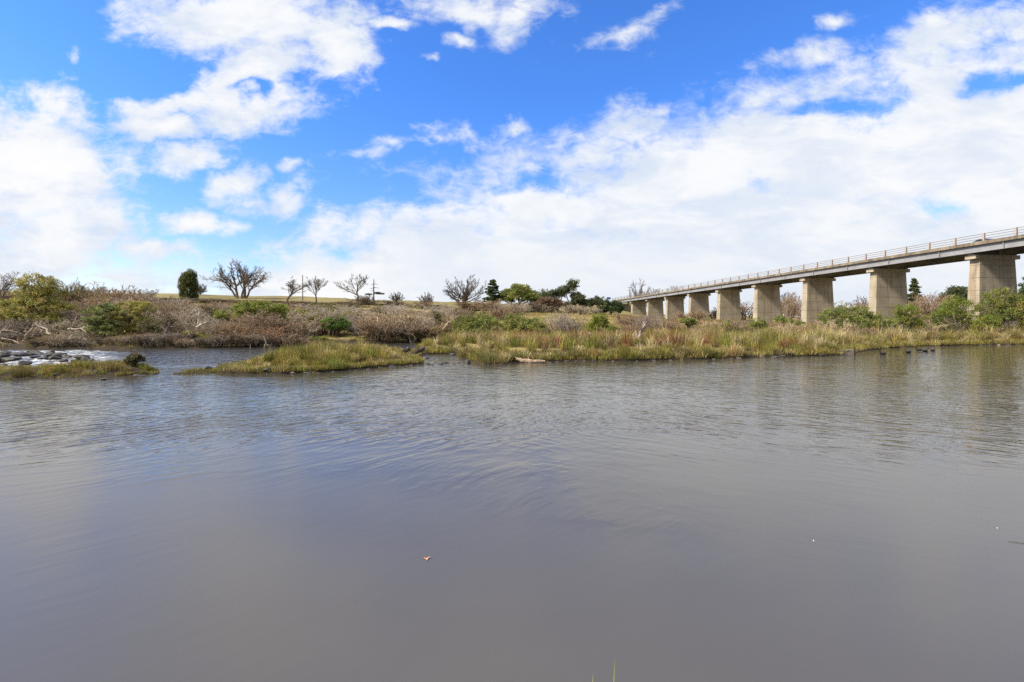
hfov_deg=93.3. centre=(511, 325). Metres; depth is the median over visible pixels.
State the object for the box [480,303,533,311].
bare shrub
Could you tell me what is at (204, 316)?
bare shrub
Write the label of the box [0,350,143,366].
rapids water
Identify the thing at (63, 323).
bare shrub
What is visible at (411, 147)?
sky
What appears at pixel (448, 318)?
bare shrub
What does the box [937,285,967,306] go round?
evergreen tree
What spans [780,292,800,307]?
bare tree
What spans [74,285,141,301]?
bare shrub
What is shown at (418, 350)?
dark log
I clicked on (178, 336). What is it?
bare shrub
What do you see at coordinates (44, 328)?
dead branch
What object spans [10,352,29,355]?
rock
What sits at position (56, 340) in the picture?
bare shrub
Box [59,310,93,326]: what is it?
bare tree
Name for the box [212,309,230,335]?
green shrub
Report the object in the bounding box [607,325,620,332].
green shrub
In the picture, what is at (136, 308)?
green shrub
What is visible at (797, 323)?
olive shrub
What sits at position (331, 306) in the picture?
bare shrub
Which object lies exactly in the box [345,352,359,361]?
grass tussock
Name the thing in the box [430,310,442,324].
green shrub
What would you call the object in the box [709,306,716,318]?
bare shrub
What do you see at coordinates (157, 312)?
bare tree
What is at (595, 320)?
green shrub
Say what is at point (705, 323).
bare shrub
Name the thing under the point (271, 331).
bare shrub
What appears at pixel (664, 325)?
bare shrub
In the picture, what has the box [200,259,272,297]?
bare tree
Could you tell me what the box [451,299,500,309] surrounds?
bare shrub
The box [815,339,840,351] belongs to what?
grass tussock
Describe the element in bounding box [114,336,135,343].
bare shrub
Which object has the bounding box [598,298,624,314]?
evergreen bush
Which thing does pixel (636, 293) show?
bare tree
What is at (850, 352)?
concrete block
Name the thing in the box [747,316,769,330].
green shrub
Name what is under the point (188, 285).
cypress tree
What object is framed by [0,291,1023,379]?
ground
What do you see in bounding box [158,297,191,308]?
bare tree
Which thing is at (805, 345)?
grass tussock
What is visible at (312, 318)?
olive shrub
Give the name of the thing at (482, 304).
bare shrub
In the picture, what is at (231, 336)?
bare shrub
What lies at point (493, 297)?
pine tree
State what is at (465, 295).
bare tree
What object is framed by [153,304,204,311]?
bare shrub
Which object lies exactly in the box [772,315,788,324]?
green shrub
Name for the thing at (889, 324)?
green shrub
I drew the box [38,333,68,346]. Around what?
bare shrub
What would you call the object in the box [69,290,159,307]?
bare shrub
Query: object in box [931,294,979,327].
green shrub
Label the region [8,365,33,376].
grass tussock
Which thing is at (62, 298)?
bare shrub
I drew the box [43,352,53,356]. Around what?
rock
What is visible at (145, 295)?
bare shrub
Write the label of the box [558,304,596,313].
bare shrub
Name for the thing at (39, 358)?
rock
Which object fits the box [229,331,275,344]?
bare shrub
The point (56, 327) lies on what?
olive shrub
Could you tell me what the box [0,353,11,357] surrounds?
rock
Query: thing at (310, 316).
bare tree
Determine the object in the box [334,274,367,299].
bare tree
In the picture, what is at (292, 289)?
bare tree
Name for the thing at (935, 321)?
olive shrub
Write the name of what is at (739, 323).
bare shrub
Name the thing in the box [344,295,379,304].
bare shrub
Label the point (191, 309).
bare tree
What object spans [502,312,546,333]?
green shrub
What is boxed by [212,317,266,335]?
bare shrub
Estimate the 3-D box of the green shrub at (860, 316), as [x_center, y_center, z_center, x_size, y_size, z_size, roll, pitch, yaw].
[29.814,-0.371,42.770,4.921,3.391,4.576,0,0,-41]
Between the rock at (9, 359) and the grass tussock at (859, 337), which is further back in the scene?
the grass tussock at (859, 337)
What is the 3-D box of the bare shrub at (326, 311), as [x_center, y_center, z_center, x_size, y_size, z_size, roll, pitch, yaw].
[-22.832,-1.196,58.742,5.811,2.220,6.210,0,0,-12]
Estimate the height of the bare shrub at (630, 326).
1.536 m
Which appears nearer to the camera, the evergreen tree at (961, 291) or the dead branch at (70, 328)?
the dead branch at (70, 328)
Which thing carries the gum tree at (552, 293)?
on the ground at (133, 369)
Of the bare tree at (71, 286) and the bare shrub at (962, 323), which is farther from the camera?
the bare tree at (71, 286)
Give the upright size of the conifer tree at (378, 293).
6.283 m
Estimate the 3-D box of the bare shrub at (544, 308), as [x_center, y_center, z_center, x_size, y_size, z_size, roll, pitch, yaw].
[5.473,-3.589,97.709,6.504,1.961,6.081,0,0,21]
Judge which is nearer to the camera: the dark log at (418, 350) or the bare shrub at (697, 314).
the dark log at (418, 350)
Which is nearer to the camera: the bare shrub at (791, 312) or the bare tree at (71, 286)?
the bare tree at (71, 286)
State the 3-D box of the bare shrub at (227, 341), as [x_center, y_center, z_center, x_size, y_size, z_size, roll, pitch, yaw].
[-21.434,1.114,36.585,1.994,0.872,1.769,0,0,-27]
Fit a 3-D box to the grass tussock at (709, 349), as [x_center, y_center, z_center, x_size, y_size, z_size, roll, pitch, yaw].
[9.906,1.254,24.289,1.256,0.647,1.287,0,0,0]
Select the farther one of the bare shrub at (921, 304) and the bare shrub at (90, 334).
the bare shrub at (921, 304)
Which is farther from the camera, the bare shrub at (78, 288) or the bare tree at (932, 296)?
the bare tree at (932, 296)
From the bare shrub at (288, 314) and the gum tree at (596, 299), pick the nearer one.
the bare shrub at (288, 314)
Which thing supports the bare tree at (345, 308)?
on the ground at (133, 369)
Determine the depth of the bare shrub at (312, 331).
45.84 m
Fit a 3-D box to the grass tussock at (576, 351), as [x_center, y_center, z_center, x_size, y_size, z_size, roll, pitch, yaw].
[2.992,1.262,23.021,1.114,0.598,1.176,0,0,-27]
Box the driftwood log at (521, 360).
[514,356,544,362]
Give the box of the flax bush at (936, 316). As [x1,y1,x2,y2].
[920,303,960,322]
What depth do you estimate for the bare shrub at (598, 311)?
107.54 m
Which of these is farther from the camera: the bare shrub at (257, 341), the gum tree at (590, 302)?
the gum tree at (590, 302)
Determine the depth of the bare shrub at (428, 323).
48.33 m
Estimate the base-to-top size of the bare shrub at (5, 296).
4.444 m
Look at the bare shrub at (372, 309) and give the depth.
68.94 m
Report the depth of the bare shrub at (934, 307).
93.54 m
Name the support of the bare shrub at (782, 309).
on the ground at (133, 369)
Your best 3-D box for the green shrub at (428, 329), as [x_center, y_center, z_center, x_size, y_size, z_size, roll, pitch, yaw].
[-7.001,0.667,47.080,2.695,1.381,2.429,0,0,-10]
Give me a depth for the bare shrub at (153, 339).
36.10 m
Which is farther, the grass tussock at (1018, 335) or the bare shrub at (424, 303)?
the bare shrub at (424, 303)
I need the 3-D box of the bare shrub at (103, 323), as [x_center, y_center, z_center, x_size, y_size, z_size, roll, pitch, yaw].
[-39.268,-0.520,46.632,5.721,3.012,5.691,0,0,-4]
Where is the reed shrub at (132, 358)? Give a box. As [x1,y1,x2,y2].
[123,353,145,365]
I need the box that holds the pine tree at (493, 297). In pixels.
[482,279,502,302]
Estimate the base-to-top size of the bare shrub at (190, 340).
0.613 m
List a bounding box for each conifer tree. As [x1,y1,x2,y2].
[365,280,383,300]
[907,278,923,316]
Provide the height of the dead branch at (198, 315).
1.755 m
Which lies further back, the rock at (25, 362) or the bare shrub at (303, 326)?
the bare shrub at (303, 326)
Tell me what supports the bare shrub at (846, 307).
on the ground at (133, 369)
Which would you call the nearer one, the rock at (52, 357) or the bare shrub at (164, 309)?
the rock at (52, 357)
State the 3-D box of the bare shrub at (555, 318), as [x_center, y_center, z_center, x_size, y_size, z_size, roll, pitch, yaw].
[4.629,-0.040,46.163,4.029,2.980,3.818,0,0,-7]
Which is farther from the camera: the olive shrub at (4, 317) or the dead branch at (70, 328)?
the olive shrub at (4, 317)
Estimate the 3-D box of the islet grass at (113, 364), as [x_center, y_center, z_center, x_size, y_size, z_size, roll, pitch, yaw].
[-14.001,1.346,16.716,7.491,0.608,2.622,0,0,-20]
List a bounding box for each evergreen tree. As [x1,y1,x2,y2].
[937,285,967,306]
[1017,277,1023,302]
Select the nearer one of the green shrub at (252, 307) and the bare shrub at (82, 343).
the bare shrub at (82, 343)
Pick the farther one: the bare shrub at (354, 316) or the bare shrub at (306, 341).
the bare shrub at (354, 316)
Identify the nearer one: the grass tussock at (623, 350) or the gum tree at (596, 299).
the grass tussock at (623, 350)
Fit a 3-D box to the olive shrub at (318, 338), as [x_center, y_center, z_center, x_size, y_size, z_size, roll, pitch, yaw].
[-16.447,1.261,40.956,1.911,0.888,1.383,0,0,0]
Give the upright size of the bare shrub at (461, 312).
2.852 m
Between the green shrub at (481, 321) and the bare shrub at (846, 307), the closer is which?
the green shrub at (481, 321)
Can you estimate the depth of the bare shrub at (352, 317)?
53.53 m
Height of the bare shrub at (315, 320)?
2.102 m
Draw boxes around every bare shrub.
[0,289,45,308]
[0,317,53,338]
[0,332,40,340]
[15,282,83,302]
[21,339,47,345]
[24,317,88,337]
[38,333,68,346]
[41,334,89,345]
[50,328,108,338]
[55,297,107,331]
[56,280,106,302]
[62,337,95,345]
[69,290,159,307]
[70,339,106,345]
[71,300,128,315]
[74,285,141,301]
[76,312,133,335]
[92,335,114,343]
[96,336,127,343]
[110,332,154,339]
[112,335,153,345]
[114,290,158,301]
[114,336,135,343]
[133,309,190,333]
[139,295,181,306]
[139,332,170,345]
[143,298,192,329]
[143,306,195,313]
[150,334,187,345]
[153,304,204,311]
[154,310,216,333]
[159,299,194,304]
[159,332,196,339]
[168,337,188,346]
[175,339,198,345]
[179,309,222,323]
[182,298,210,300]
[182,303,225,311]
[187,299,232,302]
[187,316,235,335]
[189,335,218,345]
[199,334,234,340]
[200,334,233,345]
[209,300,240,309]
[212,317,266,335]
[215,335,241,345]
[222,313,264,328]
[225,333,250,345]
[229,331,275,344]
[230,309,286,334]
[236,324,296,344]
[240,334,271,344]
[253,338,278,345]
[255,313,305,333]
[256,315,315,336]
[262,308,300,320]
[262,332,301,346]
[281,334,309,344]
[282,303,312,307]
[286,337,322,345]
[291,317,327,335]
[291,323,336,335]
[294,301,318,303]
[300,307,347,322]
[307,302,357,308]
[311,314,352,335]
[333,301,367,306]
[333,309,380,320]
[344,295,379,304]
[344,313,389,325]
[347,322,379,332]
[347,325,384,335]
[353,314,409,339]
[355,306,388,316]
[358,309,426,325]
[377,325,431,338]
[381,299,405,305]
[390,315,439,333]
[396,319,457,339]
[411,301,433,306]
[422,312,456,326]
[441,305,472,322]
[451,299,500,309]
[473,299,503,311]
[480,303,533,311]
[483,304,516,319]
[495,302,535,314]
[515,300,555,312]
[530,304,554,312]
[537,319,558,334]
[542,311,578,330]
[556,317,584,333]
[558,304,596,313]
[590,309,602,313]
[613,313,650,327]
[619,323,639,332]
[632,315,665,327]
[647,319,676,330]
[673,308,712,319]
[699,319,722,328]
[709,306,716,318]
[723,319,749,326]
[740,301,753,319]
[746,319,784,327]
[770,321,811,332]
[780,291,800,319]
[783,294,801,320]
[790,324,829,332]
[813,318,855,333]
[834,300,864,320]
[848,300,868,320]
[852,325,880,338]
[908,295,929,317]
[914,292,958,317]
[915,322,950,331]
[928,303,964,323]
[944,319,985,331]
[962,323,1004,334]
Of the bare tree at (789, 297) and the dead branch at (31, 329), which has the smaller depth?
the dead branch at (31, 329)
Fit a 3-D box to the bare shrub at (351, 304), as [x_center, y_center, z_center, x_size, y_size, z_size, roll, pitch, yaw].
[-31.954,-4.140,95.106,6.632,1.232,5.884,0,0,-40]
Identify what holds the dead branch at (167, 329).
on the ground at (133, 369)
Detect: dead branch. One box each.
[0,325,19,333]
[0,336,26,342]
[7,320,42,339]
[32,320,49,334]
[67,326,85,332]
[154,317,174,338]
[185,329,196,339]
[192,304,202,323]
[196,321,207,328]
[443,312,459,329]
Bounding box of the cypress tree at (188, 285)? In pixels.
[177,268,200,298]
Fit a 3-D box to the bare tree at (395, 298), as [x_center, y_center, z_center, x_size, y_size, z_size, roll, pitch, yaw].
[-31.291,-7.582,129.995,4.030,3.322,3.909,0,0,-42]
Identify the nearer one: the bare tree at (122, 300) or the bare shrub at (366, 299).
the bare tree at (122, 300)
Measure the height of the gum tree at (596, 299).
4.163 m
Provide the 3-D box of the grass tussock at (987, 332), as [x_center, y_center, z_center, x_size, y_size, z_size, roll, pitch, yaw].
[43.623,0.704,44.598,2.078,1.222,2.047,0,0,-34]
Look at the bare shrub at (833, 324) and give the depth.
40.67 m
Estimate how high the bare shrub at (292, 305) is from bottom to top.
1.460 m
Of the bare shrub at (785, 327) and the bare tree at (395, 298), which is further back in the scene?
the bare tree at (395, 298)
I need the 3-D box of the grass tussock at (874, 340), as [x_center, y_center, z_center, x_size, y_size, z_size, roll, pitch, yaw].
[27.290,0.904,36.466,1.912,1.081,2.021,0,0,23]
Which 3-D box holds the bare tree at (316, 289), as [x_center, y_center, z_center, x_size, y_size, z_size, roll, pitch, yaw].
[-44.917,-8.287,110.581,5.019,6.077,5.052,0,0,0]
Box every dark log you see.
[399,346,410,352]
[407,345,424,354]
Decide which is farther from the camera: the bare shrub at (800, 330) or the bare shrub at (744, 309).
the bare shrub at (744, 309)
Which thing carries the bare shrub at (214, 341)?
on the ground at (133, 369)
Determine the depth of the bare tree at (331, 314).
52.23 m
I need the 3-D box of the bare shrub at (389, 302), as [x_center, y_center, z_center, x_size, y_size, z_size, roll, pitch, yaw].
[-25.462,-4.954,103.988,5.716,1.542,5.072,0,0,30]
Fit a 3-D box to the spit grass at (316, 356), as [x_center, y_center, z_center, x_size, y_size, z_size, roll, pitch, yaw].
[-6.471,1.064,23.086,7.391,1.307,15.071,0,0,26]
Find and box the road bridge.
[611,226,1023,326]
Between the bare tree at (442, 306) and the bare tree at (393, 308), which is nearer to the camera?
the bare tree at (393, 308)
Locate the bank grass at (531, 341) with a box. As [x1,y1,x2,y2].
[415,320,1023,363]
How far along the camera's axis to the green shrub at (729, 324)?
57.80 m
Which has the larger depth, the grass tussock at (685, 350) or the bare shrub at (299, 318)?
the bare shrub at (299, 318)
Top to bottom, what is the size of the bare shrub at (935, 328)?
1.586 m
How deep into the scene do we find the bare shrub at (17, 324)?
40.27 m
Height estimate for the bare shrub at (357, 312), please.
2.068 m
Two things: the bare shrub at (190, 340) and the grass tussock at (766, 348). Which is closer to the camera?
the grass tussock at (766, 348)
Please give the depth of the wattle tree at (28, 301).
42.32 m
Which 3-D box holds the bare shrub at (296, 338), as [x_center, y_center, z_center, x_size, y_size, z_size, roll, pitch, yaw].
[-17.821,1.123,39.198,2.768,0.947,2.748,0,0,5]
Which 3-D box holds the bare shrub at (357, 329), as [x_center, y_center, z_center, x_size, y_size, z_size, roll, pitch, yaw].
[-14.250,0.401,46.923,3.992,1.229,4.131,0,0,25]
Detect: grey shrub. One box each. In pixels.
[724,326,757,334]
[937,322,966,333]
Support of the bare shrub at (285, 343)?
on the ground at (133, 369)
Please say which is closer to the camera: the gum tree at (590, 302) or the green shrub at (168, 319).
the green shrub at (168, 319)
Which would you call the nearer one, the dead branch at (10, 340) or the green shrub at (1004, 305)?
the dead branch at (10, 340)
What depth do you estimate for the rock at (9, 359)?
20.49 m
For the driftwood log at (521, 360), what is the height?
0.349 m
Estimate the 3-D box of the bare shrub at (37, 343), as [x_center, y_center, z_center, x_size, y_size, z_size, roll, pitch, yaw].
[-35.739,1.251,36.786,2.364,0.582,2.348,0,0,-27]
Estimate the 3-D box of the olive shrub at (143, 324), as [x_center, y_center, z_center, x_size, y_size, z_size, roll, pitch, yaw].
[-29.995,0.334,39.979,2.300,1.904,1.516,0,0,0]
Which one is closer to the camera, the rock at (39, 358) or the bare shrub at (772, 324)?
the rock at (39, 358)
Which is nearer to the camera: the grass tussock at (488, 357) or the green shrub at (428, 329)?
the grass tussock at (488, 357)
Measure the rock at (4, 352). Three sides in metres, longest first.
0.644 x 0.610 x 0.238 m
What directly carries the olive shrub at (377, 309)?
on the ground at (133, 369)
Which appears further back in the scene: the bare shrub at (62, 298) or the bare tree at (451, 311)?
the bare shrub at (62, 298)
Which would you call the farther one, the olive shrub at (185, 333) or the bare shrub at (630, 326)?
the bare shrub at (630, 326)
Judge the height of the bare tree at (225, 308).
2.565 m
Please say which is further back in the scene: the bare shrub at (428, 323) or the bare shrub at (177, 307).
the bare shrub at (177, 307)
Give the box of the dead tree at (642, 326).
[631,314,650,337]
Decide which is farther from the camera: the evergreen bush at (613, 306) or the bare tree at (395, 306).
the evergreen bush at (613, 306)
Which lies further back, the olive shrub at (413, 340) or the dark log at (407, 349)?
the olive shrub at (413, 340)
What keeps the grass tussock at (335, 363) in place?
on the ground at (133, 369)
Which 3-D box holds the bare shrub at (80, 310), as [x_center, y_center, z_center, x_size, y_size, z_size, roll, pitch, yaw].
[-41.302,-0.925,47.115,5.454,3.772,5.482,0,0,-32]
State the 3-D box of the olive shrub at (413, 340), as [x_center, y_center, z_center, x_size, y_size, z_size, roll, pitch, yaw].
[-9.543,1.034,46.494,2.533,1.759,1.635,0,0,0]
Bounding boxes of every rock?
[0,350,12,353]
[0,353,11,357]
[1,356,22,362]
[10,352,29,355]
[18,361,32,364]
[30,351,43,354]
[36,356,48,359]
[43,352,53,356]
[48,355,61,359]
[50,352,67,357]
[72,355,90,358]
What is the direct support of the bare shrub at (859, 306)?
on the ground at (133, 369)
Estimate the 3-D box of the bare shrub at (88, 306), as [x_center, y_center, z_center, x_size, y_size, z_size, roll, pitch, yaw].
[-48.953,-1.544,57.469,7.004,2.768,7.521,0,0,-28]
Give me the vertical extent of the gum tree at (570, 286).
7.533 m
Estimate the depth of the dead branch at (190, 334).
37.96 m
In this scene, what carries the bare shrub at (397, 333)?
on the ground at (133, 369)
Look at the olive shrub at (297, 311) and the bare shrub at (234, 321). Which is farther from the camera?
the olive shrub at (297, 311)
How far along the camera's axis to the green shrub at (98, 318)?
39.54 m
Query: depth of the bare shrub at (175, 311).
47.49 m
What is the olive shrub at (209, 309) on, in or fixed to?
on the ground at (133, 369)
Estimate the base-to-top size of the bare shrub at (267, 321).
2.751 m
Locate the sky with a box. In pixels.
[0,0,1023,316]
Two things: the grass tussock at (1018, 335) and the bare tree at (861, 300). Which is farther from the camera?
the bare tree at (861, 300)
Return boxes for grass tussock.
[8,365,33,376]
[325,355,345,368]
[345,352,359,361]
[480,349,495,362]
[510,349,522,359]
[564,349,583,358]
[584,345,604,357]
[614,346,634,358]
[649,345,669,357]
[670,344,692,356]
[698,347,720,356]
[721,338,746,355]
[761,341,779,353]
[795,340,816,350]
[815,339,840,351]
[849,332,866,341]
[861,333,883,343]
[924,328,941,339]
[956,331,969,339]
[977,328,1000,339]
[1000,328,1023,338]
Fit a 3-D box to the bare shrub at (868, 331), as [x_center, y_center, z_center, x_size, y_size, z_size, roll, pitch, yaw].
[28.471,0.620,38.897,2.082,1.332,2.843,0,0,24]
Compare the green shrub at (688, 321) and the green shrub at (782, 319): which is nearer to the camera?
the green shrub at (688, 321)
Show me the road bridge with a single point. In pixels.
(992, 264)
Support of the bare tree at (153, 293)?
on the ground at (133, 369)
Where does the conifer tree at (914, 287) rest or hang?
on the ground at (133, 369)
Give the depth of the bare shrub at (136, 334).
38.06 m
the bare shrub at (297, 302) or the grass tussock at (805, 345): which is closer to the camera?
the grass tussock at (805, 345)
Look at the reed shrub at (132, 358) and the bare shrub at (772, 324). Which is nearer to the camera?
the reed shrub at (132, 358)
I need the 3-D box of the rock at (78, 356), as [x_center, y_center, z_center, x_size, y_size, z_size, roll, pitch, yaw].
[-19.532,1.437,21.904,0.666,0.251,0.566,5,-8,-19]
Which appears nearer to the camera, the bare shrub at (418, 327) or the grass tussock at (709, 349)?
the grass tussock at (709, 349)
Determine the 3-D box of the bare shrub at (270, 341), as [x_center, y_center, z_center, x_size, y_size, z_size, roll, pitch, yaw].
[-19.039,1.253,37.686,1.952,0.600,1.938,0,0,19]
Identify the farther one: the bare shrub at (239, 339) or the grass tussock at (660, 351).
the bare shrub at (239, 339)
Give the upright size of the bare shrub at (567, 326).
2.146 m
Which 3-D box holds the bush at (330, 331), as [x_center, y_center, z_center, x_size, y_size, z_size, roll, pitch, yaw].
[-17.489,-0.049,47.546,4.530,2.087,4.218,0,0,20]
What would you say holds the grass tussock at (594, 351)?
on the ground at (133, 369)
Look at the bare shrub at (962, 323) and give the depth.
49.90 m
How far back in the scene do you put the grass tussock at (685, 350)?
24.00 m
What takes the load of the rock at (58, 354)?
on the rapids water at (103, 356)
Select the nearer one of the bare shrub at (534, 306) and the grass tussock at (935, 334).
the grass tussock at (935, 334)
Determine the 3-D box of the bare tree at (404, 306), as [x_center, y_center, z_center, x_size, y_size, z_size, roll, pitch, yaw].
[-15.256,-1.735,63.903,4.316,2.668,4.248,0,0,0]
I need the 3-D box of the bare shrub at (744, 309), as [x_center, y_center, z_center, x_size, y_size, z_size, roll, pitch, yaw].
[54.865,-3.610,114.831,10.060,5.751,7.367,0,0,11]
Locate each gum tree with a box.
[540,286,567,310]
[559,278,579,309]
[569,291,587,307]
[587,297,593,307]
[593,295,604,307]
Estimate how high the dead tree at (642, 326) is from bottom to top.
1.956 m
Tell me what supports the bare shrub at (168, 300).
on the ground at (133, 369)
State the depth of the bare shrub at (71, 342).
35.90 m
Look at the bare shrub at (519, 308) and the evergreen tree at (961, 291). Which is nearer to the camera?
the bare shrub at (519, 308)
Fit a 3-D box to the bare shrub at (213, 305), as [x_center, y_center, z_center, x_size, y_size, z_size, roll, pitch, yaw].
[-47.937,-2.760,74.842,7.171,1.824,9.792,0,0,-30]
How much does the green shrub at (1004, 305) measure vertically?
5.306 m
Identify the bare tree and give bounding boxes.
[0,272,33,299]
[55,278,86,302]
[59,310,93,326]
[101,296,131,313]
[131,288,158,297]
[136,308,170,333]
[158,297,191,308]
[171,304,209,329]
[198,283,206,294]
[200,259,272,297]
[214,303,235,312]
[283,276,317,301]
[293,310,318,320]
[298,303,326,310]
[304,276,327,301]
[318,307,346,319]
[328,304,362,312]
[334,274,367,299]
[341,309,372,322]
[379,304,411,315]
[380,305,413,319]
[382,302,413,312]
[389,292,404,301]
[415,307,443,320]
[416,292,433,303]
[420,302,448,311]
[432,304,456,318]
[443,274,486,302]
[628,280,650,305]
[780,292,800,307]
[853,295,867,306]
[911,291,947,307]
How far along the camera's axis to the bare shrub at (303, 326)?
42.82 m
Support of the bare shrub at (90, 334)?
on the ground at (133, 369)
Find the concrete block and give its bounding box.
[839,347,855,354]
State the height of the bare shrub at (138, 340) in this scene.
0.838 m
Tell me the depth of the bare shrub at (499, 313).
68.89 m
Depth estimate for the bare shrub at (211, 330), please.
41.46 m
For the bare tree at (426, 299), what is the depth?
117.42 m
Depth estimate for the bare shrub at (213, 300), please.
94.17 m
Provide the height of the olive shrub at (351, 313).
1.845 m
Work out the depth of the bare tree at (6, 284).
62.41 m
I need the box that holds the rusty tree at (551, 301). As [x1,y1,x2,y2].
[530,296,570,311]
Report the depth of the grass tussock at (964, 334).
43.58 m
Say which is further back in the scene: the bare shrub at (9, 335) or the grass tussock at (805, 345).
the bare shrub at (9, 335)
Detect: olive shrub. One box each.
[0,313,28,332]
[50,324,80,334]
[135,318,163,337]
[179,330,203,339]
[201,306,216,316]
[288,308,311,316]
[298,311,321,322]
[308,336,330,343]
[339,311,361,318]
[369,308,391,316]
[400,328,425,342]
[452,307,476,317]
[785,318,808,325]
[918,312,947,328]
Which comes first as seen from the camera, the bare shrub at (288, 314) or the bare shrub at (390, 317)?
the bare shrub at (390, 317)
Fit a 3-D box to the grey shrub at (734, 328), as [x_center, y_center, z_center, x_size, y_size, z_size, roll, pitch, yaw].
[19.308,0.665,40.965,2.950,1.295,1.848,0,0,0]
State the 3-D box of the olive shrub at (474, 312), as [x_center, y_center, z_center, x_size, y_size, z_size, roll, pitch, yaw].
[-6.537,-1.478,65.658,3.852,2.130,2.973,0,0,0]
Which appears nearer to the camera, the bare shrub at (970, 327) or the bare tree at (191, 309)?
the bare tree at (191, 309)
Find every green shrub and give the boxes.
[79,302,127,338]
[109,300,158,335]
[157,315,178,333]
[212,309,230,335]
[228,300,290,325]
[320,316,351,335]
[427,326,452,335]
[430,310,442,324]
[450,312,504,334]
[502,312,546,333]
[584,312,610,332]
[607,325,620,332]
[678,317,697,330]
[720,320,733,327]
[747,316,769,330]
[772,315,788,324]
[815,302,885,331]
[868,315,899,330]
[886,303,925,329]
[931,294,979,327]
[965,287,1023,330]
[968,315,1003,333]
[1009,301,1023,327]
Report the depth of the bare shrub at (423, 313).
51.55 m
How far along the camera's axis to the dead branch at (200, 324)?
38.98 m
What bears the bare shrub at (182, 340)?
on the ground at (133, 369)
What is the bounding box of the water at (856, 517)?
[0,343,1023,681]
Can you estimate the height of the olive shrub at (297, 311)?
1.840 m
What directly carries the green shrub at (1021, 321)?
on the ground at (133, 369)
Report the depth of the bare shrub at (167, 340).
35.88 m
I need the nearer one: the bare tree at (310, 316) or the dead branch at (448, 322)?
the dead branch at (448, 322)
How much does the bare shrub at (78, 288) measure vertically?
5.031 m
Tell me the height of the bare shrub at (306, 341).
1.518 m
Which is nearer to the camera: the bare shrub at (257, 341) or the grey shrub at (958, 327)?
the bare shrub at (257, 341)
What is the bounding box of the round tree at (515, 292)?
[495,283,541,306]
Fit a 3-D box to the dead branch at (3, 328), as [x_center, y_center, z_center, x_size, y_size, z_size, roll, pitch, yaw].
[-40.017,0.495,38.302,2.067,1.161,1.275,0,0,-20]
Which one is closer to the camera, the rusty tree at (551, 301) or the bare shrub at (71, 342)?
the bare shrub at (71, 342)
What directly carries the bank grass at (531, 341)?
on the ground at (133, 369)
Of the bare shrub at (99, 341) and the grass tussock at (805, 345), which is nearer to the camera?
the grass tussock at (805, 345)
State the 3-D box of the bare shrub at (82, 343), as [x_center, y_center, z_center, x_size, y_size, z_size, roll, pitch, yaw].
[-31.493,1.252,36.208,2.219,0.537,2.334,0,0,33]
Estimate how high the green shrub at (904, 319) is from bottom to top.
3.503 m
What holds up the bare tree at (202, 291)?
on the ground at (133, 369)
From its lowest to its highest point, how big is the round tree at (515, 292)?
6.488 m
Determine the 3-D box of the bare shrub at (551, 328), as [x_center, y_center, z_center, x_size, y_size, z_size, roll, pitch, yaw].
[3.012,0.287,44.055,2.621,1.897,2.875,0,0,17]
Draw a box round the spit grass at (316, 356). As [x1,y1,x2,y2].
[215,339,425,373]
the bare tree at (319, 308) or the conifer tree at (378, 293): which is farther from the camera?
the conifer tree at (378, 293)
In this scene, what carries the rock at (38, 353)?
on the rapids water at (103, 356)
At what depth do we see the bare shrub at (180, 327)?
42.55 m
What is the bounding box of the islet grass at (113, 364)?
[0,358,219,378]
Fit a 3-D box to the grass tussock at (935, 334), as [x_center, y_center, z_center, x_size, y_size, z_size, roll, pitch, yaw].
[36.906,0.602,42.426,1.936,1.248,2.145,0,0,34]
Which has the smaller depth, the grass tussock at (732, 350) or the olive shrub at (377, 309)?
the grass tussock at (732, 350)
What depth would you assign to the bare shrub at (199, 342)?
36.01 m
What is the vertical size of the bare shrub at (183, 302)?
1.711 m
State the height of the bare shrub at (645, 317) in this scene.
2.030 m
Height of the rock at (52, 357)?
0.302 m
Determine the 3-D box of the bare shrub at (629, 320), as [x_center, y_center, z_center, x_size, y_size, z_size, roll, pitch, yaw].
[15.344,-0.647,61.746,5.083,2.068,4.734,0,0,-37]
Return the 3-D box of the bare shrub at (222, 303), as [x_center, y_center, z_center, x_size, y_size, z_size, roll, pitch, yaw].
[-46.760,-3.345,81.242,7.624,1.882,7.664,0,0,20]
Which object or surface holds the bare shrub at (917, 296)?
on the ground at (133, 369)
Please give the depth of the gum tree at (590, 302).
149.45 m
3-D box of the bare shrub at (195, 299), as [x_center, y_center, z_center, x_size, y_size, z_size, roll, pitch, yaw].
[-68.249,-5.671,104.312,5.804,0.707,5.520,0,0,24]
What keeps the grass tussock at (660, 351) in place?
on the ground at (133, 369)
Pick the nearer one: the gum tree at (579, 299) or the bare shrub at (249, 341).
the bare shrub at (249, 341)
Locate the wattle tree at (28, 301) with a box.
[0,270,80,337]
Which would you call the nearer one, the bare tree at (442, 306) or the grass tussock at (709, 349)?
the grass tussock at (709, 349)
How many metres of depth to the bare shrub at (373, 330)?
45.13 m
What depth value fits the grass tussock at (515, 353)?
22.14 m
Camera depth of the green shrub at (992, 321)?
46.21 m
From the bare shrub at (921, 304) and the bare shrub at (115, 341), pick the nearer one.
the bare shrub at (115, 341)
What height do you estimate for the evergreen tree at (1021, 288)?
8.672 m
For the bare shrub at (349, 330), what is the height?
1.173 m
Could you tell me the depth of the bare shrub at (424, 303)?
103.26 m

